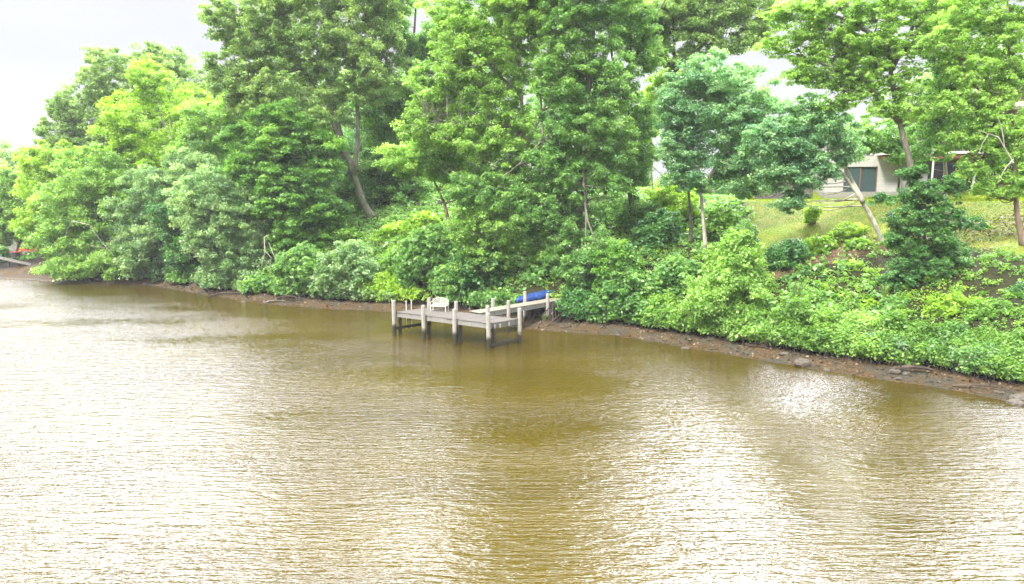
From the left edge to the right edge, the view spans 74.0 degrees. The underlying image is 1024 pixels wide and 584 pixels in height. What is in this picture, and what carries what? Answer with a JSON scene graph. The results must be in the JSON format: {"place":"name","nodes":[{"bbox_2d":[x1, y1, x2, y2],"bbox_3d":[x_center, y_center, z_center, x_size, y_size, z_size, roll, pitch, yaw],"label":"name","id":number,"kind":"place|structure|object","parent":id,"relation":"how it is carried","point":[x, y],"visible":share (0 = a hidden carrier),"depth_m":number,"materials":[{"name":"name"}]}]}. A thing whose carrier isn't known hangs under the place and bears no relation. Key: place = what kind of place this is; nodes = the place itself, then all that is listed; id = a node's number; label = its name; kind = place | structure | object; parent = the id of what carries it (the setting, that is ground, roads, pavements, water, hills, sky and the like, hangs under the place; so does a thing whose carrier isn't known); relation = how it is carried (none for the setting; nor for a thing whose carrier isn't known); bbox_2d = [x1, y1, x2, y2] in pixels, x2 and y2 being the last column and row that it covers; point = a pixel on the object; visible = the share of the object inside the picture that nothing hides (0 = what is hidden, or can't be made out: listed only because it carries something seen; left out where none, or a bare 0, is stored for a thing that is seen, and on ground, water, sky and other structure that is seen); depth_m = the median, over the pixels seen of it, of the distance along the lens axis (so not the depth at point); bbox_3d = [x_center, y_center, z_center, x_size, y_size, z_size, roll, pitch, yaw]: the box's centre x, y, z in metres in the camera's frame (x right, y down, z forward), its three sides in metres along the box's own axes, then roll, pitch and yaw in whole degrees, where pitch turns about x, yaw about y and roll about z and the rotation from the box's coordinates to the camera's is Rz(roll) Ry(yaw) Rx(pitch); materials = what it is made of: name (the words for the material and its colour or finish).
{"place":"outdoors","nodes":[
{"label":"outdoors","id":0,"kind":"place"},
{"bbox_2d":[0,279,1023,583],"bbox_3d":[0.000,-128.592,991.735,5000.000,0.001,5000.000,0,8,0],"label":"river water","id":1,"kind":"structure","parent":0,"point":[152,435],"depth_m":22.65,"materials":[{"name":"brown liquid"}]},
{"bbox_2d":[391,291,559,348],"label":"jetty","id":2,"kind":"object","parent":1,"relation":"in","point":[487,319],"visible":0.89,"depth_m":41.89,"materials":[{"name":"grey wood"}]},
{"bbox_2d":[430,297,448,311],"bbox_3d":[-4.618,0.792,43.185,1.120,0.847,0.499,2,8,17],"label":"bench","id":3,"kind":"object","parent":2,"relation":"on","point":[436,305],"visible":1,"depth_m":43.24,"materials":[{"name":"white plastic"}]},
{"bbox_2d":[0,175,1023,400],"bbox_3d":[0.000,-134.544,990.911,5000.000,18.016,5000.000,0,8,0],"label":"ground","id":4,"kind":"structure","parent":0,"point":[13,271],"depth_m":41.58,"materials":[{"name":"green plant"}]},
{"bbox_2d":[0,139,41,170],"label":"tree","id":5,"kind":"object","parent":4,"relation":"on","point":[6,155],"visible":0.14,"depth_m":118.39,"materials":[{"name":"green plant"}]},
{"bbox_2d":[0,156,54,252],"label":"lime tree","id":6,"kind":"object","parent":4,"relation":"on","point":[8,176],"visible":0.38,"depth_m":84.88,"materials":[{"name":"green plant"}]},
{"bbox_2d":[7,139,89,251],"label":"lime tree","id":7,"kind":"object","parent":4,"relation":"on","point":[35,163],"visible":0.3,"depth_m":79.07,"materials":[{"name":"green plant"}]},
{"bbox_2d":[14,141,143,281],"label":"lime tree","id":8,"kind":"object","parent":4,"relation":"on","point":[89,187],"visible":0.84,"depth_m":68.59,"materials":[{"name":"green plant"}]},
{"bbox_2d":[32,40,212,162],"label":"tall tree","id":9,"kind":"object","parent":4,"relation":"on","point":[70,114],"visible":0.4,"depth_m":85.52,"materials":[{"name":"green plant"}]},
{"bbox_2d":[76,56,216,190],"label":"yellow green tree","id":10,"kind":"object","parent":4,"relation":"on","point":[130,132],"visible":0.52,"depth_m":72.72,"materials":[{"name":"green plant"}]},
{"bbox_2d":[136,266,173,278],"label":"shrub","id":11,"kind":"object","parent":4,"relation":"on","point":[144,272],"visible":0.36,"depth_m":68.55,"materials":[{"name":"green plant"}]},
{"bbox_2d":[99,139,220,282],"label":"grey green tree","id":12,"kind":"object","parent":4,"relation":"on","point":[145,246],"visible":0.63,"depth_m":66.43,"materials":[{"name":"green plant"}]},
{"bbox_2d":[165,263,206,283],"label":"shrub","id":13,"kind":"object","parent":4,"relation":"on","point":[184,277],"visible":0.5,"depth_m":64.97,"materials":[{"name":"green plant"}]},
{"bbox_2d":[161,72,251,197],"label":"pale tree","id":14,"kind":"object","parent":4,"relation":"on","point":[205,134],"visible":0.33,"depth_m":68.86,"materials":[{"name":"green plant"}]},
{"bbox_2d":[161,162,273,289],"bbox_3d":[-26.083,-5.779,61.259,10.196,11.665,6.804,0,8,0],"label":"grey green tree","id":15,"kind":"object","parent":4,"relation":"on","point":[215,210],"visible":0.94,"depth_m":60.04,"materials":[{"name":"green plant"}]},
{"bbox_2d":[194,270,259,290],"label":"shrub","id":16,"kind":"object","parent":4,"relation":"on","point":[233,285],"visible":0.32,"depth_m":60.85,"materials":[{"name":"green plant"}]},
{"bbox_2d":[142,183,325,275],"bbox_3d":[-25.587,-5.786,66.052,18.279,10.573,8.089,0,8,0],"label":"understory tree","id":17,"kind":"object","parent":4,"relation":"on","point":[170,234],"visible":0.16,"depth_m":64.18,"materials":[{"name":"green plant"}]},
{"bbox_2d":[236,274,278,293],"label":"shrub","id":18,"kind":"object","parent":4,"relation":"on","point":[256,284],"visible":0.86,"depth_m":58.34,"materials":[{"name":"green plant"}]},
{"bbox_2d":[222,55,326,177],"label":"background tree","id":19,"kind":"object","parent":4,"relation":"on","point":[290,79],"visible":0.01,"depth_m":94.49,"materials":[{"name":"green plant"}]},
{"bbox_2d":[212,96,363,254],"bbox_3d":[-19.819,-9.297,61.536,12.867,16.318,8.178,3,8,19],"label":"maple tree","id":20,"kind":"object","parent":4,"relation":"on","point":[296,188],"visible":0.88,"depth_m":59.70,"materials":[{"name":"green plant"}]},
{"bbox_2d":[272,281,316,296],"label":"shrub","id":21,"kind":"object","parent":4,"relation":"on","point":[280,291],"visible":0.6,"depth_m":56.23,"materials":[{"name":"green plant"}]},
{"bbox_2d":[268,240,334,298],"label":"shrub","id":22,"kind":"object","parent":4,"relation":"on","point":[294,266],"visible":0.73,"depth_m":55.82,"materials":[{"name":"green plant"}]},
{"bbox_2d":[194,0,413,218],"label":"forked tree","id":23,"kind":"object","parent":4,"relation":"on","point":[286,40],"visible":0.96,"depth_m":61.59,"materials":[{"name":"green plant"}]},
{"bbox_2d":[310,280,365,298],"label":"shrub","id":24,"kind":"object","parent":4,"relation":"on","point":[337,290],"visible":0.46,"depth_m":54.29,"materials":[{"name":"green plant"}]},
{"bbox_2d":[307,239,394,300],"bbox_3d":[-12.843,-1.925,55.276,7.826,4.923,5.711,0,8,0],"label":"shrub","id":25,"kind":"object","parent":4,"relation":"on","point":[352,263],"visible":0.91,"depth_m":54.09,"materials":[{"name":"green plant"}]},
{"bbox_2d":[307,63,394,181],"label":"background tree","id":26,"kind":"object","parent":4,"relation":"on","point":[349,126],"visible":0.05,"depth_m":92.73,"materials":[{"name":"green plant"}]},
{"bbox_2d":[317,128,431,200],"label":"understory tree","id":27,"kind":"object","parent":4,"relation":"on","point":[350,149],"visible":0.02,"depth_m":71.24,"materials":[{"name":"green plant"}]},
{"bbox_2d":[366,222,405,241],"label":"shrub","id":28,"kind":"object","parent":4,"relation":"on","point":[388,230],"visible":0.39,"depth_m":59.82,"materials":[{"name":"green plant"}]},
{"bbox_2d":[375,244,405,275],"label":"shrub","id":29,"kind":"object","parent":4,"relation":"on","point":[384,262],"visible":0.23,"depth_m":55.20,"materials":[{"name":"green plant"}]},
{"bbox_2d":[326,0,462,213],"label":"dark branched tree","id":30,"kind":"object","parent":4,"relation":"on","point":[383,132],"visible":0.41,"depth_m":67.00,"materials":[{"name":"green plant"}]},
{"bbox_2d":[358,270,431,301],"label":"shrub","id":31,"kind":"object","parent":4,"relation":"on","point":[386,280],"visible":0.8,"depth_m":53.39,"materials":[{"name":"green plant"}]},
{"bbox_2d":[395,210,444,234],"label":"shrub","id":32,"kind":"object","parent":4,"relation":"on","point":[421,219],"visible":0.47,"depth_m":60.08,"materials":[{"name":"green plant"}]},
{"bbox_2d":[390,223,460,288],"bbox_3d":[-6.538,-2.825,53.857,6.407,5.496,5.386,0,8,0],"label":"shrub","id":33,"kind":"object","parent":4,"relation":"on","point":[426,248],"visible":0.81,"depth_m":52.67,"materials":[{"name":"green plant"}]},
{"bbox_2d":[371,113,496,227],"bbox_3d":[-6.175,-8.506,55.209,10.511,11.763,5.213,0,8,0],"label":"leaning tree","id":34,"kind":"object","parent":4,"relation":"on","point":[409,161],"visible":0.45,"depth_m":54.31,"materials":[{"name":"green plant"}]},
{"bbox_2d":[380,42,516,185],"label":"background tree","id":35,"kind":"object","parent":4,"relation":"on","point":[480,104],"visible":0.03,"depth_m":87.71,"materials":[{"name":"green plant"}]},
{"bbox_2d":[426,262,495,308],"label":"shrub","id":36,"kind":"object","parent":4,"relation":"on","point":[442,286],"visible":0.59,"depth_m":50.90,"materials":[{"name":"green plant"}]},
{"bbox_2d":[11,185,916,330],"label":"undergrowth","id":37,"kind":"object","parent":4,"relation":"on","point":[713,198],"visible":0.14,"depth_m":52.29,"materials":[{"name":"green plant"}]},
{"bbox_2d":[446,242,513,292],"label":"shrub","id":38,"kind":"object","parent":4,"relation":"on","point":[472,276],"visible":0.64,"depth_m":50.11,"materials":[{"name":"green plant"}]},
{"bbox_2d":[389,0,592,255],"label":"tall birch","id":39,"kind":"object","parent":4,"relation":"on","point":[502,49],"visible":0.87,"depth_m":49.42,"materials":[{"name":"green plant"}]},
{"bbox_2d":[469,287,522,308],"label":"shrub","id":40,"kind":"object","parent":4,"relation":"on","point":[501,298],"visible":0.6,"depth_m":48.43,"materials":[{"name":"green plant"}]},
{"bbox_2d":[444,198,559,276],"bbox_3d":[-0.592,-3.997,50.157,9.185,6.195,5.801,0,8,0],"label":"young tree","id":41,"kind":"object","parent":4,"relation":"on","point":[477,224],"visible":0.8,"depth_m":49.52,"materials":[{"name":"green plant"}]},
{"bbox_2d":[515,290,552,302],"bbox_3d":[1.603,0.424,47.903,3.080,1.043,0.900,-4,9,-25],"label":"covered boat","id":42,"kind":"object","parent":4,"relation":"on","point":[539,295],"visible":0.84,"depth_m":47.61,"materials":[{"name":"blue fabric"}]},
{"bbox_2d":[65,277,1020,395],"bbox_3d":[-9.808,0.869,51.175,82.661,1.560,6.700,5,9,32],"label":"shore debris","id":43,"kind":"object","parent":4,"relation":"on","point":[809,356],"visible":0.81,"depth_m":41.50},
{"bbox_2d":[440,0,647,295],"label":"tall dark tree","id":44,"kind":"object","parent":4,"relation":"on","point":[586,66],"visible":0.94,"depth_m":47.98,"materials":[{"name":"green plant"}]},
{"bbox_2d":[519,63,621,180],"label":"background tree","id":45,"kind":"object","parent":4,"relation":"on","point":[535,101],"visible":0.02,"depth_m":91.71,"materials":[{"name":"green plant"}]},
{"bbox_2d":[554,286,609,319],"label":"shrub","id":46,"kind":"object","parent":4,"relation":"on","point":[573,301],"visible":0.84,"depth_m":45.41,"materials":[{"name":"green plant"}]},
{"bbox_2d":[236,211,1008,329],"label":"brambles","id":47,"kind":"object","parent":4,"relation":"on","point":[870,270],"visible":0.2,"depth_m":38.92,"materials":[{"name":"green plant"}]},
{"bbox_2d":[588,238,657,327],"bbox_3d":[7.170,-0.723,44.691,4.708,5.466,6.415,-2,8,-16],"label":"shrub","id":48,"kind":"object","parent":4,"relation":"on","point":[613,260],"visible":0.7,"depth_m":45.01,"materials":[{"name":"green plant"}]},
{"bbox_2d":[235,204,1023,347],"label":"ground cover","id":49,"kind":"object","parent":4,"relation":"on","point":[993,255],"visible":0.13,"depth_m":38.85,"materials":[{"name":"green plant"}]},
{"bbox_2d":[584,267,674,327],"bbox_3d":[8.269,0.191,44.683,7.125,3.728,4.446,4,9,29],"label":"shrub","id":50,"kind":"object","parent":4,"relation":"on","point":[628,293],"visible":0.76,"depth_m":44.11,"materials":[{"name":"green plant"}]},
{"bbox_2d":[596,0,669,228],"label":"slender tree","id":51,"kind":"object","parent":4,"relation":"on","point":[638,173],"visible":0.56,"depth_m":51.01,"materials":[{"name":"green plant"}]},
{"bbox_2d":[628,206,684,255],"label":"shrub","id":52,"kind":"object","parent":4,"relation":"on","point":[663,226],"visible":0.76,"depth_m":49.06,"materials":[{"name":"green plant"}]},
{"bbox_2d":[639,286,693,332],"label":"shrub","id":53,"kind":"object","parent":4,"relation":"on","point":[671,317],"visible":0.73,"depth_m":42.29,"materials":[{"name":"green plant"}]},
{"bbox_2d":[622,69,713,192],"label":"yellow green tree","id":54,"kind":"object","parent":4,"relation":"on","point":[658,80],"visible":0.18,"depth_m":65.52,"materials":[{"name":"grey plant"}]},
{"bbox_2d":[640,253,704,295],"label":"shrub","id":55,"kind":"object","parent":4,"relation":"on","point":[674,272],"visible":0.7,"depth_m":43.78,"materials":[{"name":"green plant"}]},
{"bbox_2d":[640,185,705,220],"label":"shrub","id":56,"kind":"object","parent":4,"relation":"on","point":[670,199],"visible":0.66,"depth_m":52.21,"materials":[{"name":"green plant"}]},
{"bbox_2d":[660,125,711,242],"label":"slim tree","id":57,"kind":"object","parent":4,"relation":"on","point":[691,238],"visible":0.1,"depth_m":47.96,"materials":[{"name":"green plant"}]},
{"bbox_2d":[633,0,783,192],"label":"sparse tree","id":58,"kind":"object","parent":4,"relation":"on","point":[702,23],"visible":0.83,"depth_m":60.34,"materials":[{"name":"green plant"}]},
{"bbox_2d":[685,315,746,335],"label":"shrub","id":59,"kind":"object","parent":4,"relation":"on","point":[705,330],"visible":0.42,"depth_m":39.84,"materials":[{"name":"green plant"}]},
{"bbox_2d":[701,206,744,239],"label":"shrub","id":60,"kind":"object","parent":4,"relation":"on","point":[720,219],"visible":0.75,"depth_m":46.80,"materials":[{"name":"green plant"}]},
{"bbox_2d":[651,45,807,251],"bbox_3d":[14.724,-9.523,46.075,10.629,13.756,5.665,0,8,0],"label":"oak tree","id":61,"kind":"object","parent":4,"relation":"on","point":[715,91],"visible":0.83,"depth_m":45.07,"materials":[{"name":"green plant"}]},
{"bbox_2d":[677,264,791,345],"bbox_3d":[13.605,0.338,39.948,7.308,4.638,5.294,4,9,29],"label":"shrub","id":62,"kind":"object","parent":4,"relation":"on","point":[703,302],"visible":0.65,"depth_m":39.24,"materials":[{"name":"green plant"}]},
{"bbox_2d":[698,227,779,343],"bbox_3d":[13.283,-0.537,39.805,4.327,6.472,5.684,0,8,0],"label":"shrub","id":63,"kind":"object","parent":4,"relation":"on","point":[735,247],"visible":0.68,"depth_m":39.56,"materials":[{"name":"green plant"}]},
{"bbox_2d":[720,219,760,244],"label":"shrub","id":64,"kind":"object","parent":4,"relation":"on","point":[745,225],"visible":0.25,"depth_m":45.67,"materials":[{"name":"green plant"}]},
{"bbox_2d":[735,304,801,344],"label":"shrub","id":65,"kind":"object","parent":4,"relation":"on","point":[749,315],"visible":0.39,"depth_m":37.91,"materials":[{"name":"green plant"}]},
{"bbox_2d":[754,181,812,198],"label":"stone wall","id":66,"kind":"structure","parent":4,"relation":"on","point":[773,195],"depth_m":57.62,"materials":[{"name":"grey stone"}]},
{"bbox_2d":[761,236,819,271],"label":"shrub","id":67,"kind":"object","parent":4,"relation":"on","point":[788,253],"visible":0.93,"depth_m":41.70,"materials":[{"name":"green plant"}]},
{"bbox_2d":[793,358,810,366],"bbox_3d":[14.986,3.626,35.078,0.861,0.471,0.680,0,11,2],"label":"stone","id":68,"kind":"object","parent":4,"relation":"on","point":[801,362],"visible":1,"depth_m":34.85,"materials":[{"name":"beige stone"}]},
{"bbox_2d":[769,295,838,353],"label":"shrub","id":69,"kind":"object","parent":4,"relation":"on","point":[791,309],"visible":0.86,"depth_m":36.59,"materials":[{"name":"green plant"}]},
{"bbox_2d":[736,90,883,241],"bbox_3d":[18.499,-7.102,40.456,10.144,9.418,3.812,0,8,0],"label":"leaning oak","id":70,"kind":"object","parent":4,"relation":"on","point":[809,129],"visible":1,"depth_m":39.74,"materials":[{"name":"green plant"}]},
{"bbox_2d":[791,286,831,303],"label":"shrub","id":71,"kind":"object","parent":4,"relation":"on","point":[813,294],"visible":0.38,"depth_m":38.23,"materials":[{"name":"green plant"}]},
{"bbox_2d":[801,204,823,225],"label":"shrub","id":72,"kind":"object","parent":4,"relation":"on","point":[811,215],"visible":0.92,"depth_m":45.38,"materials":[{"name":"green plant"}]},
{"bbox_2d":[799,233,837,254],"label":"shrub","id":73,"kind":"object","parent":4,"relation":"on","point":[815,243],"visible":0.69,"depth_m":42.32,"materials":[{"name":"green plant"}]},
{"bbox_2d":[805,300,865,357],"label":"shrub","id":74,"kind":"object","parent":4,"relation":"on","point":[826,317],"visible":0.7,"depth_m":35.78,"materials":[{"name":"green plant"}]},
{"bbox_2d":[826,221,868,241],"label":"shrub","id":75,"kind":"object","parent":4,"relation":"on","point":[846,230],"visible":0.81,"depth_m":42.71,"materials":[{"name":"green plant"}]},
{"bbox_2d":[828,292,878,312],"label":"shrub","id":76,"kind":"object","parent":4,"relation":"on","point":[870,300],"visible":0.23,"depth_m":36.80,"materials":[{"name":"green plant"}]},
{"bbox_2d":[750,0,965,239],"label":"ash tree","id":77,"kind":"object","parent":4,"relation":"on","point":[849,46],"visible":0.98,"depth_m":38.17,"materials":[{"name":"green plant"}]},
{"bbox_2d":[843,236,879,251],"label":"shrub","id":78,"kind":"object","parent":4,"relation":"on","point":[855,243],"visible":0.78,"depth_m":41.06,"materials":[{"name":"green plant"}]},
{"bbox_2d":[834,308,905,360],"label":"shrub","id":79,"kind":"object","parent":4,"relation":"on","point":[866,318],"visible":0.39,"depth_m":35.13,"materials":[{"name":"green plant"}]},
{"bbox_2d":[739,205,1023,359],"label":"leaf litter","id":80,"kind":"object","parent":4,"relation":"on","point":[1006,225],"visible":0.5,"depth_m":39.61,"materials":[{"name":"brown plant"}]},
{"bbox_2d":[744,186,1023,252],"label":"grass","id":81,"kind":"structure","parent":4,"relation":"on","point":[966,199],"depth_m":46.11,"materials":[{"name":"green plant"}]},
{"bbox_2d":[857,332,918,358],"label":"shrub","id":82,"kind":"object","parent":4,"relation":"on","point":[901,343],"visible":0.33,"depth_m":33.28,"materials":[{"name":"green plant"}]},
{"bbox_2d":[855,309,925,365],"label":"shrub","id":83,"kind":"object","parent":4,"relation":"on","point":[890,318],"visible":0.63,"depth_m":33.75,"materials":[{"name":"green plant"}]},
{"bbox_2d":[864,291,922,312],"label":"shrub","id":84,"kind":"object","parent":4,"relation":"on","point":[892,299],"visible":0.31,"depth_m":35.91,"materials":[{"name":"green plant"}]},
{"bbox_2d":[840,114,976,191],"bbox_3d":[28.993,-10.057,50.062,10.250,6.742,3.976,0,8,0],"label":"garden tree","id":85,"kind":"object","parent":4,"relation":"on","point":[884,141],"visible":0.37,"depth_m":49.26,"materials":[{"name":"green plant"}]},
{"bbox_2d":[887,359,933,370],"bbox_3d":[19.067,3.560,32.488,1.957,0.862,0.390,4,9,24],"label":"driftwood log","id":86,"kind":"object","parent":4,"relation":"on","point":[902,367],"visible":1,"depth_m":32.52,"materials":[{"name":"grey wood"}]},
{"bbox_2d":[813,89,1023,197],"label":"modern house","id":87,"kind":"structure","parent":4,"relation":"on","point":[872,175],"depth_m":56.24,"materials":[{"name":"paint"}]},
{"bbox_2d":[843,167,877,191],"bbox_3d":[29.017,-9.378,56.702,2.546,2.100,0.240,2,8,16],"label":"sliding door","id":88,"kind":"structure","parent":87,"relation":"in","point":[865,178],"depth_m":56.63,"materials":[{"name":"teal glass"}]},
{"bbox_2d":[929,164,957,188],"bbox_3d":[36.038,-9.514,56.767,2.000,2.250,0.070,2,8,16],"label":"patio door","id":89,"kind":"structure","parent":87,"relation":"in","point":[937,174],"depth_m":56.74,"materials":[{"name":"grey glass"}]},
{"bbox_2d":[865,163,988,292],"bbox_3d":[22.342,-2.795,36.751,6.657,8.154,3.255,0,8,0],"label":"shrub","id":90,"kind":"object","parent":4,"relation":"on","point":[936,256],"visible":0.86,"depth_m":36.24,"materials":[{"name":"green plant"}]},
{"bbox_2d":[895,317,967,368],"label":"shrub","id":91,"kind":"object","parent":4,"relation":"on","point":[924,329],"visible":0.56,"depth_m":32.94,"materials":[{"name":"green plant"}]},
{"bbox_2d":[899,0,999,222],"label":"pale trunk tree","id":92,"kind":"object","parent":4,"relation":"on","point":[928,128],"visible":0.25,"depth_m":40.12,"materials":[{"name":"green plant"}]},
{"bbox_2d":[921,292,982,318],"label":"shrub","id":93,"kind":"object","parent":4,"relation":"on","point":[949,307],"visible":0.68,"depth_m":34.32,"materials":[{"name":"green plant"}]},
{"bbox_2d":[921,319,1002,374],"bbox_3d":[21.855,2.511,32.472,3.563,2.330,4.038,-6,10,-39],"label":"shrub","id":94,"kind":"object","parent":4,"relation":"on","point":[946,331],"visible":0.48,"depth_m":32.08,"materials":[{"name":"green plant"}]},
{"bbox_2d":[902,46,1023,106],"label":"tree","id":95,"kind":"object","parent":4,"relation":"on","point":[924,76],"visible":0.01,"depth_m":78.90,"materials":[{"name":"green plant"}]},
{"bbox_2d":[916,0,1023,245],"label":"roadside oak","id":96,"kind":"object","parent":4,"relation":"on","point":[988,113],"visible":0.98,"depth_m":35.60,"materials":[{"name":"green plant"}]},
{"bbox_2d":[979,118,1013,178],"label":"dead branch","id":97,"kind":"object","parent":96,"relation":"attached to","point":[1011,159],"visible":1,"depth_m":34.87,"materials":[{"name":"grey wood"}]},
{"bbox_2d":[942,344,1002,375],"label":"shrub","id":98,"kind":"object","parent":4,"relation":"on","point":[974,356],"visible":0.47,"depth_m":31.33,"materials":[{"name":"green plant"}]},
{"bbox_2d":[961,297,1014,322],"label":"shrub","id":99,"kind":"object","parent":4,"relation":"on","point":[987,308],"visible":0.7,"depth_m":32.99,"materials":[{"name":"green plant"}]},
{"bbox_2d":[958,321,1023,380],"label":"shrub","id":100,"kind":"object","parent":4,"relation":"on","point":[988,334],"visible":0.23,"depth_m":31.92,"materials":[{"name":"green plant"}]},
{"bbox_2d":[973,346,1023,380],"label":"shrub","id":101,"kind":"object","parent":4,"relation":"on","point":[992,360],"visible":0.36,"depth_m":30.42,"materials":[{"name":"green plant"}]},
{"bbox_2d":[986,325,1023,381],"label":"shrub","id":102,"kind":"object","parent":4,"relation":"on","point":[1014,338],"visible":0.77,"depth_m":30.48,"materials":[{"name":"green plant"}]},
{"bbox_2d":[1007,279,1023,300],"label":"shrub","id":103,"kind":"object","parent":4,"relation":"on","point":[1018,286],"visible":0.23,"depth_m":33.64,"materials":[{"name":"green plant"}]},
{"bbox_2d":[0,0,1023,177],"label":"sky","id":104,"kind":"structure","parent":0,"point":[40,40],"materials":[{"name":"white"}]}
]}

